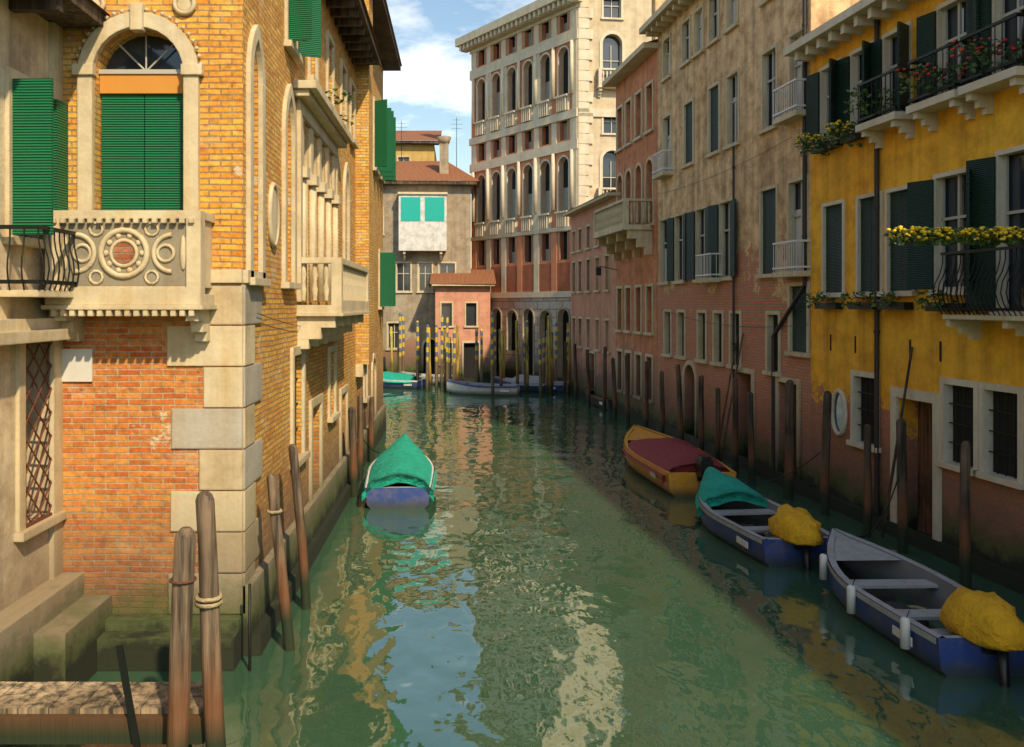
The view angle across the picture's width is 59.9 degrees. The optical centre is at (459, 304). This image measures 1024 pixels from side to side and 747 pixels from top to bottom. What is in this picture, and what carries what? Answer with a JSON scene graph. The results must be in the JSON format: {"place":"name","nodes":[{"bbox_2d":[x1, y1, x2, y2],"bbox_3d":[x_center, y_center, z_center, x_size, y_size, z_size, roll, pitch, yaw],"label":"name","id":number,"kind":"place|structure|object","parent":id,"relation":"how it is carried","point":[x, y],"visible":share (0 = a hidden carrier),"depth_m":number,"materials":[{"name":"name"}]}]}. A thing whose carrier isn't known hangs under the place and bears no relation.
{"place":"outdoors","nodes":[
{"label":"outdoors","id":0,"kind":"place"},
{"bbox_2d":[355,0,401,465],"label":"building","id":1,"kind":"structure","parent":0,"point":[375,160],"depth_m":24.69,"materials":[{"name":"yellow brick"}]},
{"bbox_2d":[383,0,535,174],"label":"sky","id":2,"kind":"structure","parent":0,"point":[432,87],"materials":[{"name":"blue"}]},
{"bbox_2d":[429,270,495,380],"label":"pink building","id":3,"kind":"structure","parent":0,"point":[462,300],"depth_m":46.82,"materials":[{"name":"pink paint"}]},
{"bbox_2d":[11,375,1023,746],"bbox_3d":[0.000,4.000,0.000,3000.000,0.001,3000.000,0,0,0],"label":"water","id":4,"kind":"structure","parent":0,"point":[555,569],"depth_m":10.90,"materials":[{"name":"green liquid"}]},
{"bbox_2d":[0,0,111,682],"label":"building","id":5,"kind":"structure","parent":4,"relation":"on","point":[53,617],"depth_m":9.14,"materials":[{"name":"beige stucco"},{"name":"tile"},{"name":"wood"}]},
{"bbox_2d":[0,645,204,746],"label":"dock","id":6,"kind":"object","parent":4,"relation":"in","point":[126,711],"visible":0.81,"depth_m":7.56,"materials":[{"name":"brown wood"}]},
{"bbox_2d":[41,0,382,671],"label":"building","id":7,"kind":"structure","parent":4,"relation":"on","point":[208,215],"depth_m":10.10,"materials":[{"name":"brick"}]},
{"bbox_2d":[362,432,436,508],"bbox_3d":[-1.279,3.645,19.540,1.556,1.110,4.323,0,0,0],"label":"boat","id":8,"kind":"object","parent":4,"relation":"on","point":[401,473],"visible":0.98,"depth_m":17.62,"materials":[{"name":"fabric"}]},
{"bbox_2d":[383,371,425,388],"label":"boat","id":9,"kind":"object","parent":4,"relation":"on","point":[392,380],"visible":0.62,"depth_m":42.34,"materials":[{"name":"teal fabric"}]},
{"bbox_2d":[398,371,455,384],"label":"boat","id":10,"kind":"object","parent":4,"relation":"on","point":[422,376],"visible":0.22,"depth_m":44.55,"materials":[{"name":"wood"}]},
{"bbox_2d":[383,131,479,373],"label":"building","id":11,"kind":"structure","parent":4,"relation":"on","point":[426,213],"depth_m":48.87,"materials":[{"name":"grey paint"}]},
{"bbox_2d":[390,313,570,395],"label":"poles","id":12,"kind":"object","parent":4,"relation":"in","point":[547,370],"visible":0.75,"depth_m":41.06,"materials":[{"name":"wood"}]},
{"bbox_2d":[447,379,519,395],"bbox_3d":[1.000,3.780,39.900,3.256,0.840,1.530,0,0,11],"label":"boat","id":13,"kind":"object","parent":4,"relation":"on","point":[465,387],"visible":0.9,"depth_m":39.36,"materials":[{"name":"grey wood"}]},
{"bbox_2d":[494,374,562,392],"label":"boat","id":14,"kind":"object","parent":4,"relation":"on","point":[534,384],"visible":0.52,"depth_m":40.77,"materials":[{"name":"wood"}]},
{"bbox_2d":[455,0,651,380],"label":"palazzo","id":15,"kind":"structure","parent":4,"relation":"on","point":[542,142],"depth_m":46.64,"materials":[{"name":"beige stone"}]},
{"bbox_2d":[166,333,971,746],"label":"mooring poles","id":16,"kind":"object","parent":4,"relation":"in","point":[206,597],"visible":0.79,"depth_m":11.64,"materials":[{"name":"brown wood"}]},
{"bbox_2d":[562,189,620,399],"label":"building","id":17,"kind":"structure","parent":4,"relation":"on","point":[593,310],"depth_m":36.82,"materials":[{"name":"pink paint"}]},
{"bbox_2d":[585,387,612,410],"bbox_3d":[5.900,3.780,35.750,1.530,0.840,4.540,0,0,-8],"label":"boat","id":18,"kind":"object","parent":4,"relation":"on","point":[596,400],"visible":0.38,"depth_m":34.37,"materials":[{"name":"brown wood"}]},
{"bbox_2d":[622,425,736,496],"bbox_3d":[4.934,3.668,21.233,1.899,1.095,6.137,0,0,0],"label":"boat","id":19,"kind":"object","parent":4,"relation":"on","point":[674,467],"visible":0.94,"depth_m":19.46,"materials":[{"name":"brown wood"}]},
{"bbox_2d":[695,467,829,570],"bbox_3d":[5.043,3.706,15.273,1.581,1.179,4.262,0,0,0],"label":"boat","id":20,"kind":"object","parent":4,"relation":"on","point":[728,507],"visible":0.99,"depth_m":14.41,"materials":[{"name":"wood"}]},
{"bbox_2d":[819,528,1023,687],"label":"boat","id":21,"kind":"object","parent":4,"relation":"on","point":[982,635],"visible":0.98,"depth_m":10.30,"materials":[{"name":"wood"}]},
{"bbox_2d":[257,117,898,537],"bbox_3d":[1.596,-5.144,34.310,15.891,17.312,47.420,0,0,0],"label":"clutter","id":22,"kind":"object","parent":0,"point":[401,123],"visible":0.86,"depth_m":19.68,"materials":[{"name":"metal"}]},
{"bbox_2d":[593,0,665,429],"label":"building","id":23,"kind":"structure","parent":0,"point":[626,229],"depth_m":30.14,"materials":[{"name":"pink paint"}]},
{"bbox_2d":[639,0,859,497],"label":"building","id":24,"kind":"structure","parent":0,"point":[734,246],"depth_m":22.08,"materials":[{"name":"beige paint"}]},
{"bbox_2d":[783,0,1023,594],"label":"building","id":25,"kind":"structure","parent":0,"point":[913,136],"depth_m":14.39,"materials":[{"name":"yellow paint"}]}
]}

